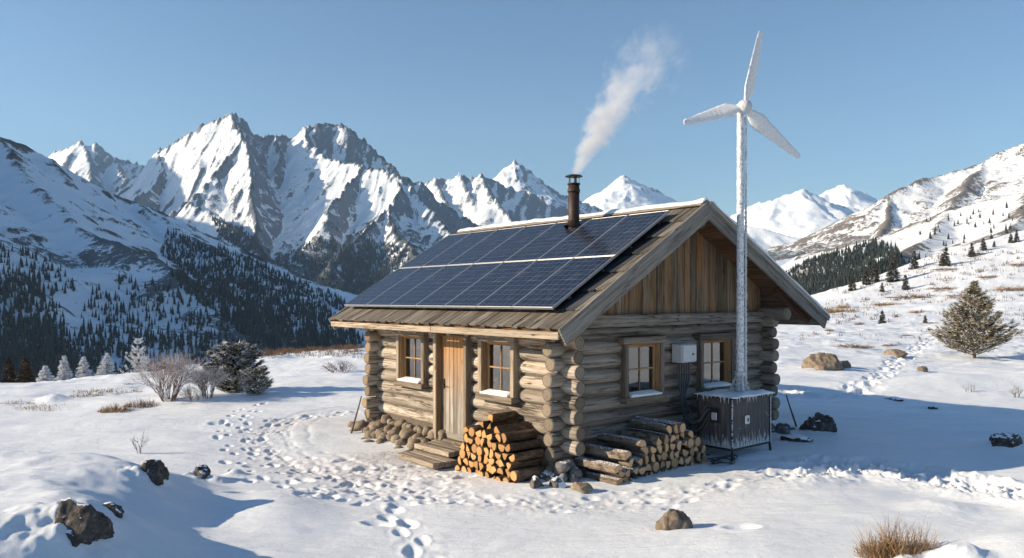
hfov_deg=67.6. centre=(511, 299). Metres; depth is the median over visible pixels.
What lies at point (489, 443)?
split log
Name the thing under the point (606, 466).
split log
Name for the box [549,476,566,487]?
rock
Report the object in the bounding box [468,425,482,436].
split log
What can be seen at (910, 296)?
heath brush
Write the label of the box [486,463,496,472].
split log
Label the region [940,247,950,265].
spruce tree
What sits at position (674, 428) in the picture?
split log
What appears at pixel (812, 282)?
forest
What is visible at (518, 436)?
split log
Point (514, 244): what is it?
solar panel
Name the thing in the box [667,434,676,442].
split log
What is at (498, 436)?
split log
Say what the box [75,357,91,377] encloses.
spruce tree
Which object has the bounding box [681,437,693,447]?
split log
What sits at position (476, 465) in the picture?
split log
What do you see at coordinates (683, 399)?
power cable
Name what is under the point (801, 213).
mountain
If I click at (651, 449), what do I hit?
split log
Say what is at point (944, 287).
heath brush
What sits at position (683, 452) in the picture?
split log
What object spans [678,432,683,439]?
split log
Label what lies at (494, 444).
split log
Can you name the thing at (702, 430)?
power cable
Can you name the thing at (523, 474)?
split log
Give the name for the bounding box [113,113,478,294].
mountain
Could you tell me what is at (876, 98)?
sky
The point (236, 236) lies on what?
forest
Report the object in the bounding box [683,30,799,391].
wind turbine
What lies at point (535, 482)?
rock
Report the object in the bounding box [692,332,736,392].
window
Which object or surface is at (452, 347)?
door
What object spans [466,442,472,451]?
split log
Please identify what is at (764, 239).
mountain
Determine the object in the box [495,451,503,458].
split log
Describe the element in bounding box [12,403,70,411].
grass tuft
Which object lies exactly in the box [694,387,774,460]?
equipment cabinet
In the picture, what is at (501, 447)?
split log
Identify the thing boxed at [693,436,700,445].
split log
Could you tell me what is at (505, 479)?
split log
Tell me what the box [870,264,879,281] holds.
spruce tree
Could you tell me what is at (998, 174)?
mountain
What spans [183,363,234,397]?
bare shrub
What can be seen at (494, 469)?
split log
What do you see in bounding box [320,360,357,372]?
bare shrub
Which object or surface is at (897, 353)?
rock
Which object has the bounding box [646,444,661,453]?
split log
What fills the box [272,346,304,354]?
thicket
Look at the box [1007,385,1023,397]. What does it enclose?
bare shrub
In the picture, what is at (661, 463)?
split log
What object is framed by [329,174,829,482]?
log cabin
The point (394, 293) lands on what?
solar panel
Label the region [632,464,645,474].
split log
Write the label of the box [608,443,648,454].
split log
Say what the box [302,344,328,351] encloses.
thicket
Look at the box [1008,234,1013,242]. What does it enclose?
spruce tree
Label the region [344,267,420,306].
solar panel
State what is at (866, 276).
spruce tree
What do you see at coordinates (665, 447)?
split log
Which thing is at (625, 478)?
split log
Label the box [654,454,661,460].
split log
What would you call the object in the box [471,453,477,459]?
split log
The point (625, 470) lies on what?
split log
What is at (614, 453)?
split log
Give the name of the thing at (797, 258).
mountain
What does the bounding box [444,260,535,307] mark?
solar panel
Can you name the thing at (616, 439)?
split log
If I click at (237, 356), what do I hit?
pine tree
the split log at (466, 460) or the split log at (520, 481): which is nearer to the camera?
the split log at (520, 481)
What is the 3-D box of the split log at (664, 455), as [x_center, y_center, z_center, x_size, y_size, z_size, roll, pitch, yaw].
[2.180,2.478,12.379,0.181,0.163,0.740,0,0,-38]
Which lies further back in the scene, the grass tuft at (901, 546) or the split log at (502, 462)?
the split log at (502, 462)
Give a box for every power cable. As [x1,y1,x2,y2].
[678,363,710,455]
[679,363,709,423]
[681,363,709,432]
[683,363,708,424]
[684,363,709,436]
[685,362,712,418]
[708,454,737,462]
[709,456,734,463]
[711,458,731,464]
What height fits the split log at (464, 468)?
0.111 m
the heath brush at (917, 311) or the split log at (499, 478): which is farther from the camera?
the heath brush at (917, 311)
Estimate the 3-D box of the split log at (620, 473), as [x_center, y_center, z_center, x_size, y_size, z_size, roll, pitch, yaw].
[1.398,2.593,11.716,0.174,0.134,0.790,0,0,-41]
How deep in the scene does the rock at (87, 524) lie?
7.42 m
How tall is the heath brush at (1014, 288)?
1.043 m
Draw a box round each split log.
[455,464,465,470]
[458,456,464,464]
[459,449,467,458]
[460,442,465,450]
[461,465,469,471]
[463,424,479,432]
[463,457,471,465]
[464,433,470,442]
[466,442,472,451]
[467,467,475,472]
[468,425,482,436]
[468,436,475,443]
[468,459,477,467]
[471,443,477,452]
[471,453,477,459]
[473,461,479,469]
[475,429,484,436]
[475,436,481,445]
[476,446,487,455]
[477,470,486,475]
[478,455,483,461]
[479,462,486,470]
[480,420,491,428]
[480,438,487,446]
[482,428,493,437]
[484,447,489,455]
[484,454,489,463]
[485,471,500,477]
[486,433,496,439]
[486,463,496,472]
[487,410,517,421]
[487,418,523,428]
[487,440,497,447]
[488,457,497,464]
[489,448,499,457]
[491,441,502,450]
[491,465,499,473]
[494,421,531,433]
[495,429,526,442]
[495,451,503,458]
[495,474,507,480]
[497,466,506,474]
[498,440,531,451]
[499,459,510,466]
[501,429,537,442]
[502,448,534,459]
[503,477,513,482]
[505,439,541,451]
[505,465,537,478]
[506,457,539,471]
[509,449,543,461]
[509,479,530,482]
[510,465,544,480]
[575,457,622,473]
[582,467,624,476]
[583,471,622,484]
[584,443,631,460]
[589,470,628,482]
[594,455,633,467]
[597,433,645,447]
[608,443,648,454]
[621,430,661,445]
[621,465,629,476]
[628,428,668,444]
[629,419,671,433]
[630,455,642,465]
[630,467,637,474]
[630,474,640,478]
[631,452,648,464]
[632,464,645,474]
[633,416,676,422]
[642,464,651,470]
[643,429,678,439]
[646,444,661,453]
[646,445,656,452]
[648,453,655,462]
[648,461,658,471]
[653,418,685,432]
[654,452,667,459]
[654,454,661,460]
[656,421,677,433]
[657,460,664,468]
[661,443,668,451]
[662,460,670,468]
[666,457,677,467]
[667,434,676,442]
[667,450,673,459]
[668,443,675,449]
[672,440,681,450]
[673,450,678,457]
[677,456,683,464]
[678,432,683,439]
[679,439,686,445]
[679,448,688,456]
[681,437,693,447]
[681,447,693,455]
[681,456,690,463]
[684,429,693,437]
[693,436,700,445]
[693,451,700,460]
[694,459,706,463]
[697,444,705,452]
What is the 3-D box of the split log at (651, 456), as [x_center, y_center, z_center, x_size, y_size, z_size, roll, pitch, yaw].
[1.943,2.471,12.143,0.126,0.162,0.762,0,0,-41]
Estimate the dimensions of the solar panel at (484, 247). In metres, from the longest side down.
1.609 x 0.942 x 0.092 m
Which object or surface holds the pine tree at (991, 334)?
on the ground at (294, 464)
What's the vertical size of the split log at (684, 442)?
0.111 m
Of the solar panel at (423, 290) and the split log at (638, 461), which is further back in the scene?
the solar panel at (423, 290)
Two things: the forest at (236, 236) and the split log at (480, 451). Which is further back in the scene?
the forest at (236, 236)
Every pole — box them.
[350,396,361,433]
[786,395,796,426]
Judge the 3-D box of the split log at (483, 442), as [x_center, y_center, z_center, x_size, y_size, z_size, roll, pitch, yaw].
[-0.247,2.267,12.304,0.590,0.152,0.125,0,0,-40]
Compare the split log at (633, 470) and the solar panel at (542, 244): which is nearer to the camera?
the split log at (633, 470)
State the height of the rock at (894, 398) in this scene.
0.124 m
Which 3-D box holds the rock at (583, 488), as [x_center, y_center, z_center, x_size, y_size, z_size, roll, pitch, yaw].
[1.010,2.765,11.060,0.227,0.250,0.322,0,0,-34]
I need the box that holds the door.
[441,336,462,441]
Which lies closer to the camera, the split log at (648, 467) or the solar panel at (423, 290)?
the split log at (648, 467)
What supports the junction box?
attached to the log cabin
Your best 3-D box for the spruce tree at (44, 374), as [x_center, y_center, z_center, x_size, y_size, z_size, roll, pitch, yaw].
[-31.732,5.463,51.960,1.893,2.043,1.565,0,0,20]
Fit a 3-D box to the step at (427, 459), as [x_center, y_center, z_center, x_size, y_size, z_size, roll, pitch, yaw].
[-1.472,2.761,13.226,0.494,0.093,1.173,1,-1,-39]
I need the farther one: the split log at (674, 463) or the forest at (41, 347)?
the forest at (41, 347)
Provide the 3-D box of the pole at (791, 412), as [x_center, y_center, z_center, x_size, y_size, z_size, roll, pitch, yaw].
[5.787,2.353,15.789,0.259,0.760,0.042,0,0,28]
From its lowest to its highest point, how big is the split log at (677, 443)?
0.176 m
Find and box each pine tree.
[201,340,266,392]
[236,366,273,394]
[926,280,1023,357]
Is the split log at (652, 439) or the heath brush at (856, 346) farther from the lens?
the heath brush at (856, 346)
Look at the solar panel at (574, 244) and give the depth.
13.86 m
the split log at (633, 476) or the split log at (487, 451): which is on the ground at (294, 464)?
the split log at (633, 476)
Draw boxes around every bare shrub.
[120,348,213,401]
[179,385,207,400]
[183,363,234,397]
[242,365,274,389]
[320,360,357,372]
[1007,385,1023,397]
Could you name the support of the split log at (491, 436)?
on the split log at (489, 443)
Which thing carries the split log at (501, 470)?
on the split log at (499, 478)
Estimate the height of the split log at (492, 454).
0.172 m
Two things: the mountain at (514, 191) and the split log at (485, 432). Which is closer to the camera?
the split log at (485, 432)
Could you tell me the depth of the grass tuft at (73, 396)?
24.25 m
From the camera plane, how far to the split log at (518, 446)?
11.80 m
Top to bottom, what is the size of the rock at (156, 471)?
0.529 m
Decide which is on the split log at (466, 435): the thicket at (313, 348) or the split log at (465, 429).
the split log at (465, 429)
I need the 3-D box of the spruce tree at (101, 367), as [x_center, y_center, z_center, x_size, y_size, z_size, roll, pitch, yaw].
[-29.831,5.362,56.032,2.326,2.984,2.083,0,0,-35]
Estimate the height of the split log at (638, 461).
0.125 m
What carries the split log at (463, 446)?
on the split log at (462, 454)
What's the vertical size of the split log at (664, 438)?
0.177 m
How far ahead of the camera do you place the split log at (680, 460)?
12.31 m
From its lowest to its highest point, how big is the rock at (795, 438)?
0.227 m
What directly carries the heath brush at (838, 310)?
on the ground at (294, 464)
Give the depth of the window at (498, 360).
13.08 m
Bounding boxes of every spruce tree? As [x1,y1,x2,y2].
[0,357,18,382]
[15,356,34,382]
[35,365,54,381]
[54,356,72,380]
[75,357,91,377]
[94,352,118,375]
[120,337,150,373]
[848,275,855,290]
[860,268,870,284]
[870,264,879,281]
[878,311,886,323]
[879,283,885,291]
[884,256,902,282]
[901,275,910,289]
[908,251,919,268]
[938,253,944,265]
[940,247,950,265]
[967,243,975,256]
[979,238,986,249]
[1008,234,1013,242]
[1013,230,1019,241]
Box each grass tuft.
[0,400,33,403]
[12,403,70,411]
[69,389,107,397]
[70,387,144,393]
[97,402,134,412]
[125,398,156,407]
[849,509,948,557]
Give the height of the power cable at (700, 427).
1.198 m
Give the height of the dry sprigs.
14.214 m
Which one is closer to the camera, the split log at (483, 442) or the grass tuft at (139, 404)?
the split log at (483, 442)
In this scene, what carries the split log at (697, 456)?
on the split log
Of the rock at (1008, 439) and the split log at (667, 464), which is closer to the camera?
the split log at (667, 464)
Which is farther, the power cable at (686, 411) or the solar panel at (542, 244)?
the solar panel at (542, 244)
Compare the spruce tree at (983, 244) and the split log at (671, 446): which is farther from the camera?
the spruce tree at (983, 244)
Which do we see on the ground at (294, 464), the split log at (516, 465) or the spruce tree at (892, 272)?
the spruce tree at (892, 272)
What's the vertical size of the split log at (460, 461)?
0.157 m
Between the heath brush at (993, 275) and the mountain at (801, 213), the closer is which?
the heath brush at (993, 275)
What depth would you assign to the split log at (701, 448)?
12.67 m
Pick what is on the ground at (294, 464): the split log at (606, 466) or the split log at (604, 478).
the split log at (604, 478)
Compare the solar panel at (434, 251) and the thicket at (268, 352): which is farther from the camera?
the thicket at (268, 352)
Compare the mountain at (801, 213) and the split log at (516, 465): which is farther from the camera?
the mountain at (801, 213)
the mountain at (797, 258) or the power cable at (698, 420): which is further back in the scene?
the mountain at (797, 258)
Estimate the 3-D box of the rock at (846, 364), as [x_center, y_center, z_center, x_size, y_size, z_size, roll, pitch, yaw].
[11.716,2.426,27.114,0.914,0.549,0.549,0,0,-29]
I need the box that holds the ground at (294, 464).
[0,230,1023,557]
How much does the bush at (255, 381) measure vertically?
1.111 m
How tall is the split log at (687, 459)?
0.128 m
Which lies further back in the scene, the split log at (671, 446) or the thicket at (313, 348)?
the thicket at (313, 348)
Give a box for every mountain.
[0,137,366,377]
[48,140,144,192]
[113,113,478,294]
[425,159,602,225]
[582,175,676,210]
[730,184,878,238]
[744,226,799,265]
[765,143,1023,260]
[780,193,1023,294]
[782,253,812,265]
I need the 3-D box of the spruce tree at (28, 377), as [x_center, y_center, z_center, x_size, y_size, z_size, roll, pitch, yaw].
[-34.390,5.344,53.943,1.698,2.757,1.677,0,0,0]
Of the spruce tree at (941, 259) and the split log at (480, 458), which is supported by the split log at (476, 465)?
the split log at (480, 458)
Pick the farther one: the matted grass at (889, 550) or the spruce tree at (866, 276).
the spruce tree at (866, 276)
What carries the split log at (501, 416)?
on the split log at (484, 424)
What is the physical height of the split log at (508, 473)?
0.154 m
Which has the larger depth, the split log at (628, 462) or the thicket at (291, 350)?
the thicket at (291, 350)
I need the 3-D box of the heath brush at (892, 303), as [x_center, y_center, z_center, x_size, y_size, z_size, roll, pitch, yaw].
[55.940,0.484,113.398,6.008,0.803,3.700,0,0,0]
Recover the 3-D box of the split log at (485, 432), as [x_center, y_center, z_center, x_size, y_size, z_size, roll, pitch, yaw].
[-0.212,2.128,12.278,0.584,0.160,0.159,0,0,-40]
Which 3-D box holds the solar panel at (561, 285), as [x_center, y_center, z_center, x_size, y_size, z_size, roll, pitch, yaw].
[0.851,-0.258,12.274,1.609,0.092,0.942,-38,23,-33]
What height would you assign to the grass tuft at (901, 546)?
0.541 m
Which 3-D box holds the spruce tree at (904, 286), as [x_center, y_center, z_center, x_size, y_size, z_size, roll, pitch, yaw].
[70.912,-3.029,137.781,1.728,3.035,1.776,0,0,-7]
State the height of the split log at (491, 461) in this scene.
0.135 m
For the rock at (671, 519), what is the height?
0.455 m
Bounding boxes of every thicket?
[255,347,279,355]
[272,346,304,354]
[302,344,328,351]
[332,343,361,349]
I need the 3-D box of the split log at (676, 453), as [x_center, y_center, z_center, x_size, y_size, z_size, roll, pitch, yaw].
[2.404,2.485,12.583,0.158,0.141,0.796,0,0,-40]
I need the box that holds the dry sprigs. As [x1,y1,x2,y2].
[258,247,1023,358]
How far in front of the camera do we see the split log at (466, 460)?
12.49 m
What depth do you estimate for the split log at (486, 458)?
12.09 m
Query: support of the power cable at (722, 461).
on the ground at (294, 464)
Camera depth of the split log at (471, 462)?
12.42 m
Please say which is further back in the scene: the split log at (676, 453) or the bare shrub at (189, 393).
the bare shrub at (189, 393)
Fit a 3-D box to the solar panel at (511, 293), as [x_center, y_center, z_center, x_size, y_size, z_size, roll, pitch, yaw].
[0.244,-0.258,13.004,1.609,0.092,0.942,-38,23,-33]
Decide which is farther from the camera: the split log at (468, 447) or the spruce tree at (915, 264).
the spruce tree at (915, 264)
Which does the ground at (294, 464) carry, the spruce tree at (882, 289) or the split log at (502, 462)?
the spruce tree at (882, 289)
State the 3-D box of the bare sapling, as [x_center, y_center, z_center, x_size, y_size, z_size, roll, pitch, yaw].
[-6.740,2.625,13.851,0.318,0.506,0.200,0,0,-39]
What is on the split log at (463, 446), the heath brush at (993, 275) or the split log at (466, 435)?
the split log at (466, 435)
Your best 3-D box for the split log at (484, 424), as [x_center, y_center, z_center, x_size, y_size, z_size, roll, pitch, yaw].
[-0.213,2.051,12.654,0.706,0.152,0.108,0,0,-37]
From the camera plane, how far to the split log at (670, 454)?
12.16 m
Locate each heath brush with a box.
[822,305,858,312]
[834,342,877,347]
[868,301,905,304]
[885,291,944,297]
[907,310,928,312]
[928,285,958,289]
[932,267,958,269]
[975,274,997,277]
[993,284,1023,289]
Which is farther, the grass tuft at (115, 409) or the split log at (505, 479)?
the grass tuft at (115, 409)
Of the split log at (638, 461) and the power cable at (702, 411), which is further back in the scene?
the power cable at (702, 411)
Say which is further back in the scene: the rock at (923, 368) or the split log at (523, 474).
the rock at (923, 368)
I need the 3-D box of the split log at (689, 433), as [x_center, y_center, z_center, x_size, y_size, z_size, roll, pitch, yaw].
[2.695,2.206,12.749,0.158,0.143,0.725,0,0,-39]
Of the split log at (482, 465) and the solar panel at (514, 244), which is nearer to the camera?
the split log at (482, 465)
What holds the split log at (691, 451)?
on the split log
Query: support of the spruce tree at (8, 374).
on the ground at (294, 464)
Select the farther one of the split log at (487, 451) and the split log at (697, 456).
the split log at (697, 456)
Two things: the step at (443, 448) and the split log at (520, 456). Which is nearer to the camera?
the split log at (520, 456)
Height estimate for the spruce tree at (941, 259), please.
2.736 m
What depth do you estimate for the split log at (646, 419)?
12.64 m
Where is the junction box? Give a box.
[672,343,696,362]
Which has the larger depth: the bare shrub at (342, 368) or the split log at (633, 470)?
the bare shrub at (342, 368)
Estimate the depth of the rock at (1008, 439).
13.02 m
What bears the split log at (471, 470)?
on the ground at (294, 464)
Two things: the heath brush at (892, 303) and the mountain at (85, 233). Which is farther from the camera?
the mountain at (85, 233)
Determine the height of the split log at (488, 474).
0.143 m
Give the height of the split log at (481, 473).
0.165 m
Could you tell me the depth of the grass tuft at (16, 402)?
21.45 m
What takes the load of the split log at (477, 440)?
on the split log at (474, 447)
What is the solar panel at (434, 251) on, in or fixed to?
on the log cabin
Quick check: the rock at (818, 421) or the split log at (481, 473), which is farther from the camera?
the rock at (818, 421)
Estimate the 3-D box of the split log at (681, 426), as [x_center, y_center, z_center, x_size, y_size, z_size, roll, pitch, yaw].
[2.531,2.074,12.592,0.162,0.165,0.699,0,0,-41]
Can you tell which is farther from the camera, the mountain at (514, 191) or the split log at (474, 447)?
the mountain at (514, 191)
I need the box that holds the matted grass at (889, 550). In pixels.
[853,541,929,557]
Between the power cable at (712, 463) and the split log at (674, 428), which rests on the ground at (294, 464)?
the power cable at (712, 463)
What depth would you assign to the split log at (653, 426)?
12.42 m
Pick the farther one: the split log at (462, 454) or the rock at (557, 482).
the split log at (462, 454)
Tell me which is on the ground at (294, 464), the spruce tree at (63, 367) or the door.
the spruce tree at (63, 367)
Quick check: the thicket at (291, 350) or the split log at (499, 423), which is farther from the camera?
the thicket at (291, 350)
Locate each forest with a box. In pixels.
[0,229,363,382]
[212,215,417,294]
[786,201,1021,294]
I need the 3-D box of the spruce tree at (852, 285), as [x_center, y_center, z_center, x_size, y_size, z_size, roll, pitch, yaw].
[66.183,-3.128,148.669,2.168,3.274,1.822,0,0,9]
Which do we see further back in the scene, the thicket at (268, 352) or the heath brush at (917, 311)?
the heath brush at (917, 311)
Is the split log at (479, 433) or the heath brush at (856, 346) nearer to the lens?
the split log at (479, 433)
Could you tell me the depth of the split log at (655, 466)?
11.88 m
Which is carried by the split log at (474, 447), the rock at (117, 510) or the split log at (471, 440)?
the split log at (471, 440)
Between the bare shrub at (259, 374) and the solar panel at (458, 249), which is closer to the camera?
the solar panel at (458, 249)
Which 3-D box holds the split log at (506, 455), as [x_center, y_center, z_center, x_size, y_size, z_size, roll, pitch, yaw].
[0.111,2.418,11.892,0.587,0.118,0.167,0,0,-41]
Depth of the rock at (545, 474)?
11.75 m
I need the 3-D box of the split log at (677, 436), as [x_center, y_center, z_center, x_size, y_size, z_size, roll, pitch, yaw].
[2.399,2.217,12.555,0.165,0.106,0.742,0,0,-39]
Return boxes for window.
[394,330,430,389]
[475,335,520,404]
[616,336,666,404]
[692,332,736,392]
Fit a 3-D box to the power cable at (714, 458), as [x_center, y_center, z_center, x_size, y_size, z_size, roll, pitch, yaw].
[3.490,2.623,12.595,0.602,0.062,0.397,0,0,-40]
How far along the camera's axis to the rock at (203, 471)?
11.67 m
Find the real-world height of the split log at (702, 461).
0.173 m
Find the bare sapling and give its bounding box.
[131,432,149,453]
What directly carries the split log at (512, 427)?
on the split log at (491, 436)
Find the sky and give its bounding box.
[0,0,1023,215]
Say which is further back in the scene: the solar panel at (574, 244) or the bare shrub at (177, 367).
the bare shrub at (177, 367)
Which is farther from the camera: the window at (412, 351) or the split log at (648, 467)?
the window at (412, 351)
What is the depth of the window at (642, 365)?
13.02 m
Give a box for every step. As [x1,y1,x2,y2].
[398,450,457,468]
[414,440,460,456]
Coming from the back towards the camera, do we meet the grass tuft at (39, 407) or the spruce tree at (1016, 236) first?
the spruce tree at (1016, 236)
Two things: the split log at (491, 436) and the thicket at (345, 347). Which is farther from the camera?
the thicket at (345, 347)
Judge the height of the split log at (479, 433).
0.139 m
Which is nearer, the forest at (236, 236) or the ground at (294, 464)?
the ground at (294, 464)
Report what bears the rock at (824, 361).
on the ground at (294, 464)
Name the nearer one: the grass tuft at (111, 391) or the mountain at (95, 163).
the grass tuft at (111, 391)
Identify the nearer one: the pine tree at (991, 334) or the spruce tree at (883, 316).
the pine tree at (991, 334)
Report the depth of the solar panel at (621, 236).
13.10 m
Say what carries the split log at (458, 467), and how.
on the ground at (294, 464)
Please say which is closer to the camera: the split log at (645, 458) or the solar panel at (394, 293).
the split log at (645, 458)
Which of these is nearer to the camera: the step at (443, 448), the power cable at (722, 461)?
the power cable at (722, 461)
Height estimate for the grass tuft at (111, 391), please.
0.163 m
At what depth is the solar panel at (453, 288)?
14.42 m
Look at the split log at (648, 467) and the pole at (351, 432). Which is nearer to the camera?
the split log at (648, 467)
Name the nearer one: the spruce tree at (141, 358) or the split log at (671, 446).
the split log at (671, 446)
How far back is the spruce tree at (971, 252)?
155.36 m
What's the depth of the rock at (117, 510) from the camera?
8.19 m
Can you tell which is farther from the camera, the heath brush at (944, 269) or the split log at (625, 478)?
the heath brush at (944, 269)
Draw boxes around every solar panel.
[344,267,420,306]
[366,265,445,306]
[389,264,472,306]
[400,232,471,267]
[415,262,502,307]
[422,229,497,266]
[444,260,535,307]
[448,226,525,264]
[474,223,555,263]
[476,258,572,308]
[504,219,589,261]
[513,255,615,309]
[538,215,626,259]
[575,210,669,257]
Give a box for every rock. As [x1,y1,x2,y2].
[54,497,114,546]
[103,502,124,517]
[139,459,168,485]
[194,464,210,478]
[529,475,543,488]
[538,470,551,479]
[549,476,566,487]
[570,482,592,493]
[655,508,692,530]
[780,434,812,441]
[799,412,836,431]
[801,352,844,370]
[840,360,850,367]
[882,349,907,357]
[884,396,903,400]
[917,366,927,371]
[989,432,1022,447]
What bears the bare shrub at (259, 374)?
on the ground at (294, 464)

